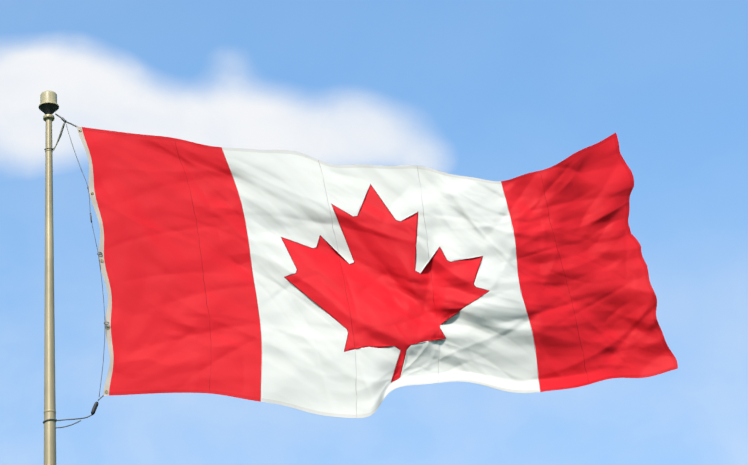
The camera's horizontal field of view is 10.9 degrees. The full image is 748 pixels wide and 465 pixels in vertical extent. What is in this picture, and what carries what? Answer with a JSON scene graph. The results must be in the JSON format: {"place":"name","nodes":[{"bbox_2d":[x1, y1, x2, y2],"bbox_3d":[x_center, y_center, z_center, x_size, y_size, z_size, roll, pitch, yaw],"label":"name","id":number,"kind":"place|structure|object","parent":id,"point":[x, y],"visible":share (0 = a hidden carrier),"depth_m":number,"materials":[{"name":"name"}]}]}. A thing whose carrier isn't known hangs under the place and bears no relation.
{"place":"outdoors","nodes":[
{"label":"outdoors","id":0,"kind":"place"},
{"bbox_2d":[0,41,442,170],"bbox_3d":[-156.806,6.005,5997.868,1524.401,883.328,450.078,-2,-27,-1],"label":"cloud","id":1,"kind":"structure","parent":0,"point":[92,88],"depth_m":5994.10,"materials":[{"name":"white"}]},
{"bbox_2d":[38,91,677,464],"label":"flag","id":2,"kind":"object","parent":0,"point":[300,281],"visible":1,"depth_m":35.78,"materials":[{"name":"fabric"}]},
{"bbox_2d":[0,0,747,464],"label":"sky","id":3,"kind":"structure","parent":0,"point":[505,90],"materials":[{"name":"blue"}]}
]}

